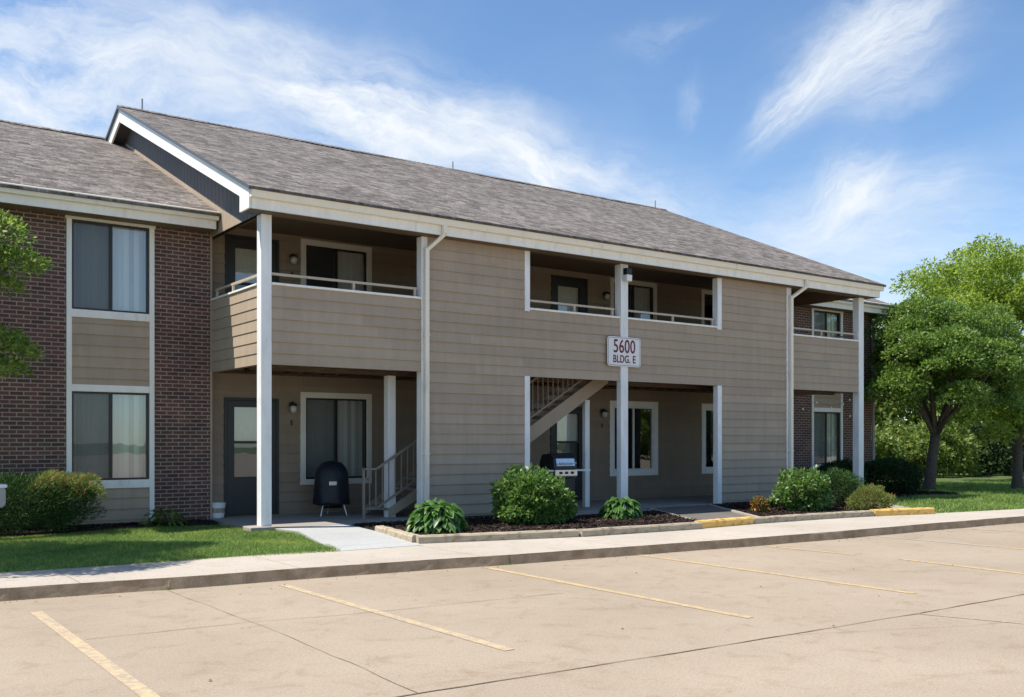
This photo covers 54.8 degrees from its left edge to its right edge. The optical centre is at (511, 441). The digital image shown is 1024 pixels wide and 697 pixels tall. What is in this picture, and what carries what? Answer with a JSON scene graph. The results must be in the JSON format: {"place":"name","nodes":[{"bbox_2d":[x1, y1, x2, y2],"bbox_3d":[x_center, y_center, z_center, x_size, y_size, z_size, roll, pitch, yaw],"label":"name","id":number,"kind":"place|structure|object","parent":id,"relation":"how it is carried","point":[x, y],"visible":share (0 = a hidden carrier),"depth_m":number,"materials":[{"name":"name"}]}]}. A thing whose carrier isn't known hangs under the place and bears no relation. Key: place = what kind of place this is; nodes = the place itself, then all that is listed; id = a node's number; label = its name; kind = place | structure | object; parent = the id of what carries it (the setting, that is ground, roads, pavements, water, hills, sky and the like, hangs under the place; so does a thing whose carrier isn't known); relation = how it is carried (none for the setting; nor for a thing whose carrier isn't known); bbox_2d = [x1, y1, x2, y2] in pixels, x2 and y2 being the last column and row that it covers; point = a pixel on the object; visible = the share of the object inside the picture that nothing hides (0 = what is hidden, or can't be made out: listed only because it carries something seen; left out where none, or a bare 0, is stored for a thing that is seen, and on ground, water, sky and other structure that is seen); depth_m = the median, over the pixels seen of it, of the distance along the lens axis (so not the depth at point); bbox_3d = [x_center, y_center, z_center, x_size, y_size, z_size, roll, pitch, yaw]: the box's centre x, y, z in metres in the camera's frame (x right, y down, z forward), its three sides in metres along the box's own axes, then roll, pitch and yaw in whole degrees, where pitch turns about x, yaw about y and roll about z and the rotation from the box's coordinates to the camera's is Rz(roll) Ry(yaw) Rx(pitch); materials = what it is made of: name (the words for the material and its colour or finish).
{"place":"outdoors","nodes":[
{"label":"outdoors","id":0,"kind":"place"},
{"bbox_2d":[0,523,1023,696],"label":"parking lot","id":1,"kind":"structure","parent":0,"point":[568,626],"depth_m":8.50,"materials":[{"name":"concrete"}]},
{"bbox_2d":[30,611,159,696],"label":"parking line","id":2,"kind":"object","parent":1,"relation":"on","point":[135,685],"visible":1,"depth_m":7.39,"materials":[{"name":"paint"}]},
{"bbox_2d":[168,590,415,691],"bbox_3d":[-2.168,1.625,8.600,0.072,0.001,5.410,0,0,-36],"label":"pavement joint","id":3,"kind":"object","parent":1,"relation":"on","point":[309,645],"visible":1,"depth_m":7.69,"materials":[{"name":"concrete"}]},
{"bbox_2d":[91,593,556,638],"bbox_3d":[-1.473,1.625,9.362,4.764,0.001,0.091,0,0,-31],"label":"pavement joint","id":4,"kind":"object","parent":1,"relation":"on","point":[319,616],"visible":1,"depth_m":9.15,"materials":[{"name":"concrete"}]},
{"bbox_2d":[280,584,512,650],"bbox_3d":[-1.315,1.626,9.448,0.100,0.001,4.370,0,0,-36],"label":"parking line","id":5,"kind":"object","parent":1,"relation":"on","point":[476,640],"visible":1,"depth_m":8.95,"materials":[{"name":"paint"}]},
{"bbox_2d":[48,539,819,597],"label":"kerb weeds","id":6,"kind":"object","parent":1,"relation":"on","point":[228,583],"visible":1,"depth_m":10.82,"materials":[{"name":"green plant"}]},
{"bbox_2d":[0,516,1023,601],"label":"kerb","id":7,"kind":"structure","parent":1,"relation":"on","point":[68,590],"depth_m":12.53,"materials":[{"name":"concrete"}]},
{"bbox_2d":[488,567,750,617],"bbox_3d":[0.945,1.626,10.897,0.100,0.001,4.381,0,0,-35],"label":"parking line","id":8,"kind":"object","parent":1,"relation":"on","point":[686,605],"visible":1,"depth_m":10.47,"materials":[{"name":"yellow paint"}]},
{"bbox_2d":[396,594,1022,696],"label":"pavement joint","id":9,"kind":"object","parent":1,"relation":"on","point":[672,653],"visible":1,"depth_m":7.54,"materials":[{"name":"concrete"}]},
{"bbox_2d":[640,555,913,593],"bbox_3d":[3.064,1.626,12.343,0.100,0.001,4.351,0,0,-35],"label":"parking line","id":10,"kind":"object","parent":1,"relation":"on","point":[783,574],"visible":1,"depth_m":11.95,"materials":[{"name":"yellow paint"}]},
{"bbox_2d":[768,546,856,554],"bbox_3d":[4.428,1.626,14.743,0.100,0.001,1.553,0,0,-39],"label":"parking line","id":11,"kind":"object","parent":1,"relation":"on","point":[812,550],"visible":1,"depth_m":14.69,"materials":[{"name":"yellow paint"}]},
{"bbox_2d":[878,536,995,546],"bbox_3d":[6.850,1.626,16.087,0.100,0.001,2.100,0,0,-35],"label":"parking line","id":12,"kind":"object","parent":1,"relation":"on","point":[937,541],"visible":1,"depth_m":16.01,"materials":[{"name":"paint"}]},
{"bbox_2d":[902,559,1023,573],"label":"parking line","id":13,"kind":"object","parent":1,"relation":"on","point":[964,566],"visible":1,"depth_m":12.81,"materials":[{"name":"yellow paint"}]},
{"bbox_2d":[918,613,1023,623],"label":"parking line","id":14,"kind":"object","parent":1,"relation":"on","point":[972,618],"visible":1,"depth_m":9.05,"materials":[{"name":"paint"}]},
{"bbox_2d":[960,528,1020,531],"bbox_3d":[8.775,1.626,18.059,1.079,0.001,0.100,0,0,41],"label":"parking line","id":15,"kind":"object","parent":1,"relation":"on","point":[995,530],"visible":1,"depth_m":17.98,"materials":[{"name":"paint"}]},
{"bbox_2d":[0,509,1023,587],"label":"sidewalk","id":16,"kind":"structure","parent":0,"point":[252,563],"depth_m":13.55,"materials":[{"name":"concrete"}]},
{"bbox_2d":[416,529,578,543],"bbox_3d":[-0.188,1.441,15.010,2.625,0.119,0.158,0,0,-23],"label":"landscape timber","id":17,"kind":"object","parent":16,"relation":"on","point":[488,536],"visible":1,"depth_m":14.92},
{"bbox_2d":[578,522,701,536],"bbox_3d":[2.134,1.440,16.227,2.573,0.119,0.158,0,0,-33],"label":"landscape timber","id":18,"kind":"object","parent":16,"relation":"on","point":[603,531],"visible":1,"depth_m":16.11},
{"bbox_2d":[694,516,753,528],"bbox_3d":[3.756,1.433,17.464,1.453,0.134,0.176,0,0,-39],"label":"wheel stop","id":19,"kind":"object","parent":16,"relation":"on","point":[725,522],"visible":0.95,"depth_m":17.38,"materials":[{"name":"yellow paint"}]},
{"bbox_2d":[753,513,821,523],"bbox_3d":[5.126,1.441,18.480,1.880,0.119,0.158,0,0,-35],"label":"landscape timber","id":20,"kind":"object","parent":16,"relation":"on","point":[785,518],"visible":0.94,"depth_m":18.41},
{"bbox_2d":[821,510,873,518],"bbox_3d":[6.564,1.441,19.418,1.495,0.119,0.158,0,0,-31],"label":"landscape timber","id":21,"kind":"object","parent":16,"relation":"on","point":[846,514],"visible":0.98,"depth_m":19.35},
{"bbox_2d":[870,507,934,515],"bbox_3d":[7.958,1.433,20.126,1.562,0.134,0.177,0,0,-22],"label":"wheel stop","id":22,"kind":"object","parent":16,"relation":"on","point":[903,511],"visible":0.98,"depth_m":20.05,"materials":[{"name":"yellow paint"}]},
{"bbox_2d":[0,0,1023,425],"label":"sky","id":23,"kind":"structure","parent":0,"point":[869,139],"materials":[{"name":"blue"}]},
{"bbox_2d":[1,466,1023,571],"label":"lawn base","id":24,"kind":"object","parent":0,"point":[961,477],"visible":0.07,"depth_m":40.15,"materials":[{"name":"green plant"}]},
{"bbox_2d":[0,484,6,507],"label":"utility box","id":25,"kind":"object","parent":24,"relation":"on","point":[2,495],"visible":1,"depth_m":12.56,"materials":[{"name":"white metal"}]},
{"bbox_2d":[0,208,53,379],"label":"corner tree","id":26,"kind":"object","parent":24,"relation":"on","point":[25,345],"visible":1,"depth_m":13.58,"materials":[{"name":"green plant"}]},
{"bbox_2d":[0,468,107,536],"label":"juniper","id":27,"kind":"object","parent":24,"relation":"on","point":[63,491],"visible":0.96,"depth_m":15.64,"materials":[{"name":"green plant"}]},
{"bbox_2d":[0,518,217,536],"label":"mulch bed","id":28,"kind":"object","parent":24,"relation":"on","point":[25,533],"visible":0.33,"depth_m":16.48,"materials":[{"name":"brown wood"}]},
{"bbox_2d":[138,508,188,527],"bbox_3d":[-6.156,1.337,17.281,0.911,0.325,0.861,0,0,-36],"label":"ground plant","id":29,"kind":"object","parent":28,"relation":"on","point":[155,515],"visible":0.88,"depth_m":17.27,"materials":[{"name":"green plant"}]},
{"bbox_2d":[0,524,340,572],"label":"grass","id":30,"kind":"structure","parent":24,"relation":"on","point":[221,538],"depth_m":13.95,"materials":[{"name":"green plant"}]},
{"bbox_2d":[275,524,421,550],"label":"walkway","id":31,"kind":"structure","parent":24,"relation":"on","point":[346,537],"depth_m":15.15,"materials":[{"name":"concrete"}]},
{"bbox_2d":[0,99,893,531],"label":"apartment building","id":32,"kind":"structure","parent":24,"relation":"on","point":[408,333],"depth_m":19.33,"materials":[{"name":"paint"}]},
{"bbox_2d":[72,219,148,313],"bbox_3d":[-7.097,-3.060,17.478,1.342,1.550,0.131,0,0,-36],"label":"window","id":33,"kind":"structure","parent":32,"relation":"in","point":[110,262],"depth_m":17.41,"materials":[{"name":"grey glass"}]},
{"bbox_2d":[72,391,148,479],"bbox_3d":[-7.097,-0.090,17.478,1.342,1.550,0.131,0,0,-36],"label":"window","id":34,"kind":"structure","parent":32,"relation":"in","point":[110,430],"depth_m":17.42,"materials":[{"name":"grey glass"}]},
{"bbox_2d":[224,397,278,516],"bbox_3d":[-5.066,0.300,19.199,1.100,2.280,0.172,0,0,-36],"label":"door","id":35,"kind":"structure","parent":32,"relation":"in","point":[240,417],"depth_m":19.14,"materials":[{"name":"paint"}]},
{"bbox_2d":[225,234,278,293],"bbox_3d":[-5.072,-2.800,19.229,1.085,2.340,0.115,0,0,-36],"label":"door","id":36,"kind":"structure","parent":32,"relation":"in","point":[240,251],"depth_m":19.14,"materials":[{"name":"paint"}]},
{"bbox_2d":[289,402,297,424],"bbox_3d":[-4.343,-0.556,19.598,0.160,0.472,0.180,0,0,-36],"label":"wall lamp","id":37,"kind":"object","parent":32,"relation":"attached to","point":[293,407],"visible":1,"depth_m":19.54,"materials":[{"name":"white glass"}]},
{"bbox_2d":[289,253,297,273],"bbox_3d":[-4.334,-3.506,19.603,0.160,0.472,0.180,0,0,-36],"label":"wall lamp","id":38,"kind":"object","parent":32,"relation":"attached to","point":[293,257],"visible":0.99,"depth_m":19.54,"materials":[{"name":"white glass"}]},
{"bbox_2d":[300,392,371,484],"bbox_3d":[-3.630,-0.056,20.298,1.595,1.868,0.169,0,0,-36],"label":"window","id":39,"kind":"structure","parent":32,"relation":"in","point":[331,423],"depth_m":20.25,"materials":[{"name":"grey glass"}]},
{"bbox_2d":[300,238,371,291],"bbox_3d":[-3.628,-3.133,20.299,1.590,1.865,0.169,0,0,-36],"label":"window","id":40,"kind":"structure","parent":32,"relation":"in","point":[323,259],"depth_m":20.25,"materials":[{"name":"grey glass"}]},
{"bbox_2d":[550,406,581,499],"bbox_3d":[1.348,0.300,23.853,1.130,2.280,0.115,0,0,-36],"label":"door","id":41,"kind":"structure","parent":32,"relation":"in","point":[565,434],"depth_m":23.95,"materials":[{"name":"paint"}]},
{"bbox_2d":[551,275,587,312],"bbox_3d":[1.371,-2.800,23.864,1.120,2.340,0.105,0,0,-36],"label":"door","id":42,"kind":"structure","parent":32,"relation":"in","point":[564,289],"depth_m":23.89,"materials":[{"name":"paint"}]},
{"bbox_2d":[600,409,607,426],"bbox_3d":[2.279,-0.576,24.367,0.160,0.472,0.180,0,0,-36],"label":"wall lamp","id":43,"kind":"object","parent":32,"relation":"attached to","point":[604,412],"visible":1,"depth_m":24.32,"materials":[{"name":"white glass"}]},
{"bbox_2d":[603,291,609,309],"bbox_3d":[2.344,-3.486,24.413,0.160,0.472,0.180,0,0,-36],"label":"wall lamp","id":44,"kind":"object","parent":32,"relation":"attached to","point":[606,294],"visible":1,"depth_m":24.36,"materials":[{"name":"white glass"}]},
{"bbox_2d":[607,336,640,366],"bbox_3d":[2.398,-1.910,21.096,0.950,0.630,0.018,0,0,-36],"label":"building sign","id":45,"kind":"object","parent":32,"relation":"attached to","point":[624,351],"visible":1,"depth_m":21.08,"materials":[{"name":"white metal"}]},
{"bbox_2d":[623,266,631,281],"bbox_3d":[2.459,-3.580,21.071,0.150,0.340,0.160,0,0,-36],"label":"flood light","id":46,"kind":"object","parent":32,"relation":"attached to","point":[627,274],"visible":1,"depth_m":21.02,"materials":[{"name":"paint"}]},
{"bbox_2d":[609,400,657,475],"bbox_3d":[3.093,-0.070,25.093,1.650,1.890,0.093,0,0,-36],"label":"window","id":47,"kind":"structure","parent":32,"relation":"in","point":[634,405],"depth_m":25.12,"materials":[{"name":"white paint"}]},
{"bbox_2d":[610,278,656,319],"bbox_3d":[3.061,-3.140,25.116,1.595,1.880,0.169,0,0,-36],"label":"window","id":48,"kind":"structure","parent":32,"relation":"in","point":[638,291],"depth_m":25.34,"materials":[{"name":"glass"}]},
{"bbox_2d":[701,403,712,473],"bbox_3d":[5.726,-0.070,26.989,1.600,1.890,0.093,0,0,-36],"label":"window","id":49,"kind":"structure","parent":32,"relation":"in","point":[705,470],"depth_m":26.55,"materials":[{"name":"white paint"}]},
{"bbox_2d":[701,289,712,324],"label":"window","id":50,"kind":"structure","parent":32,"relation":"in","point":[704,293],"depth_m":26.52,"materials":[{"name":"beige paint"}]},
{"bbox_2d":[796,399,850,416],"bbox_3d":[7.888,-0.906,25.424,2.724,0.533,0.044,0,0,-36],"label":"light string","id":51,"kind":"object","parent":32,"relation":"hanging from","point":[825,404],"visible":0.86,"depth_m":25.67,"materials":[{"name":"metal"}]},
{"bbox_2d":[814,310,839,336],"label":"window","id":52,"kind":"structure","parent":32,"relation":"in","point":[823,320],"depth_m":29.22,"materials":[{"name":"glass"}]},
{"bbox_2d":[814,412,839,464],"bbox_3d":[9.294,-0.090,29.284,1.342,1.550,0.131,0,0,-36],"label":"window","id":53,"kind":"structure","parent":32,"relation":"in","point":[825,423],"depth_m":29.22,"materials":[{"name":"glass"}]},
{"bbox_2d":[352,510,696,534],"bbox_3d":[0.847,1.512,17.679,7.320,0.100,3.740,0,0,-36],"label":"mulch bed","id":54,"kind":"object","parent":24,"relation":"on","point":[365,527],"visible":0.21,"depth_m":17.33,"materials":[{"name":"brown wood"}]},
{"bbox_2d":[375,525,418,542],"bbox_3d":[-1.792,1.440,15.389,0.158,0.119,1.865,0,0,-25],"label":"stone edging","id":55,"kind":"object","parent":54,"relation":"on","point":[403,535],"visible":0.91,"depth_m":15.18,"materials":[{"name":"beige stone"}]},
{"bbox_2d":[406,497,468,533],"bbox_3d":[-1.209,1.188,15.919,1.067,0.563,1.064,0,0,-36],"label":"hosta","id":56,"kind":"object","parent":54,"relation":"on","point":[432,516],"visible":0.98,"depth_m":15.64,"materials":[{"name":"green plant"}]},
{"bbox_2d":[488,462,579,524],"bbox_3d":[0.442,0.950,17.631,1.795,1.163,1.307,0,0,-36],"label":"shrub","id":57,"kind":"object","parent":54,"relation":"on","point":[542,495],"visible":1,"depth_m":17.25,"materials":[{"name":"green plant"}]},
{"bbox_2d":[597,496,643,518],"bbox_3d":[2.072,1.258,18.814,0.892,0.424,0.937,0,0,-36],"label":"hosta","id":58,"kind":"object","parent":54,"relation":"on","point":[617,509],"visible":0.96,"depth_m":18.60,"materials":[{"name":"green plant"}]},
{"bbox_2d":[210,495,866,528],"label":"patio slab","id":59,"kind":"structure","parent":24,"relation":"on","point":[306,519],"depth_m":19.02,"materials":[{"name":"concrete"}]},
{"bbox_2d":[212,502,225,517],"bbox_3d":[-5.562,1.304,18.621,0.314,0.285,0.314,0,0,-36],"label":"flower pot","id":60,"kind":"object","parent":59,"relation":"on","point":[218,509],"visible":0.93,"depth_m":18.50,"materials":[{"name":"white ceramic"}]},
{"bbox_2d":[313,461,349,515],"bbox_3d":[-3.515,0.917,19.298,0.715,1.074,0.715,0,0,-36],"label":"covered grill","id":61,"kind":"object","parent":59,"relation":"on","point":[331,483],"visible":1,"depth_m":19.04,"materials":[{"name":"black fabric"}]},
{"bbox_2d":[539,453,589,503],"bbox_3d":[0.983,0.859,20.503,1.360,1.233,0.590,0,0,-36],"label":"gas grill","id":62,"kind":"object","parent":59,"relation":"on","point":[563,465],"visible":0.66,"depth_m":20.37,"materials":[{"name":"black metal"}]},
{"bbox_2d":[576,509,650,515],"bbox_3d":[1.720,1.556,20.112,3.200,0.200,0.729,0,0,-36],"label":"patio apron","id":63,"kind":"object","parent":24,"relation":"on","point":[588,512],"visible":0.07,"depth_m":20.17,"materials":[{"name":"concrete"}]},
{"bbox_2d":[642,505,749,519],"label":"walkway","id":64,"kind":"structure","parent":24,"relation":"on","point":[701,512],"depth_m":20.38,"materials":[{"name":"concrete"}]},
{"bbox_2d":[650,504,757,520],"bbox_3d":[3.872,1.466,19.899,1.663,0.078,5.000,0,0,-4],"label":"walkway edging","id":65,"kind":"object","parent":64,"relation":"on","point":[730,510],"visible":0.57,"depth_m":20.46,"materials":[{"name":"concrete"}]},
{"bbox_2d":[706,501,879,516],"bbox_3d":[6.226,1.512,21.565,3.508,0.100,6.092,0,0,-7],"label":"mulch bed","id":66,"kind":"object","parent":24,"relation":"on","point":[781,512],"visible":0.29,"depth_m":20.54,"materials":[{"name":"brown wood"}]},
{"bbox_2d":[749,494,770,512],"bbox_3d":[5.102,1.286,20.283,0.444,0.445,0.436,0,0,-36],"label":"flowering plant","id":67,"kind":"object","parent":66,"relation":"on","point":[761,502],"visible":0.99,"depth_m":20.23,"materials":[{"name":"orange plant"}]},
{"bbox_2d":[767,464,834,511],"bbox_3d":[6.101,1.015,20.907,1.453,1.066,1.440,0,0,-4],"label":"shrub","id":68,"kind":"object","parent":66,"relation":"on","point":[801,489],"visible":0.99,"depth_m":20.49,"materials":[{"name":"green plant"}]},
{"bbox_2d":[818,466,867,505],"bbox_3d":[7.237,1.021,22.107,1.674,0.953,1.218,0,0,-36],"label":"juniper","id":69,"kind":"object","parent":66,"relation":"on","point":[846,478],"visible":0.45,"depth_m":21.83,"materials":[{"name":"green plant"}]},
{"bbox_2d":[844,483,899,509],"bbox_3d":[7.648,1.183,21.059,1.259,0.628,1.031,0,0,-36],"label":"juniper","id":70,"kind":"object","parent":66,"relation":"on","point":[878,493],"visible":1,"depth_m":20.85,"materials":[{"name":"green plant"}]},
{"bbox_2d":[871,397,899,432],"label":"background tree","id":71,"kind":"object","parent":24,"relation":"on","point":[879,412],"visible":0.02,"depth_m":46.80,"materials":[{"name":"green plant"}]},
{"bbox_2d":[842,500,937,512],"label":"walkway","id":72,"kind":"structure","parent":24,"relation":"on","point":[895,506],"depth_m":22.34,"materials":[{"name":"concrete"}]},
{"bbox_2d":[871,424,909,477],"bbox_3d":[14.272,0.427,40.427,3.929,2.522,4.700,0,0,34],"label":"background bush","id":73,"kind":"object","parent":24,"relation":"on","point":[886,444],"visible":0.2,"depth_m":39.27,"materials":[{"name":"green plant"}]},
{"bbox_2d":[847,490,957,497],"bbox_3d":[10.293,1.512,28.056,3.700,0.100,2.900,0,0,-36],"label":"mulch bed","id":74,"kind":"object","parent":24,"relation":"on","point":[950,493],"visible":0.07,"depth_m":27.20,"materials":[{"name":"brown wood"}]},
{"bbox_2d":[812,457,868,493],"bbox_3d":[8.878,0.971,26.875,2.053,1.118,1.440,0,0,-36],"label":"yew","id":75,"kind":"object","parent":74,"relation":"on","point":[841,464],"visible":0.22,"depth_m":26.59,"materials":[{"name":"green plant"}]},
{"bbox_2d":[864,455,925,493],"bbox_3d":[10.515,0.961,27.659,2.226,1.145,1.952,0,0,-36],"label":"yew","id":76,"kind":"object","parent":74,"relation":"on","point":[879,468],"visible":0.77,"depth_m":27.17,"materials":[{"name":"green plant"}]},
{"bbox_2d":[884,414,986,477],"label":"background bush","id":77,"kind":"object","parent":24,"relation":"on","point":[917,438],"visible":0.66,"depth_m":41.43,"materials":[{"name":"green plant"}]},
{"bbox_2d":[876,389,1004,472],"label":"background tree","id":78,"kind":"object","parent":24,"relation":"on","point":[914,417],"visible":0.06,"depth_m":47.77,"materials":[{"name":"green plant"}]},
{"bbox_2d":[864,294,1023,489],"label":"ornamental tree","id":79,"kind":"object","parent":24,"relation":"on","point":[954,358],"visible":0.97,"depth_m":28.84,"materials":[{"name":"green plant"}]},
{"bbox_2d":[871,233,1023,488],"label":"pale tree","id":80,"kind":"object","parent":24,"relation":"on","point":[1003,288],"visible":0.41,"depth_m":33.30,"materials":[{"name":"green plant"}]},
{"bbox_2d":[957,420,1023,475],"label":"background bush","id":81,"kind":"object","parent":24,"relation":"on","point":[998,458],"visible":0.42,"depth_m":43.19,"materials":[{"name":"green plant"}]},
{"bbox_2d":[868,477,1023,512],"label":"grass","id":82,"kind":"structure","parent":0,"point":[1001,494],"depth_m":25.75,"materials":[{"name":"green plant"}]}
]}

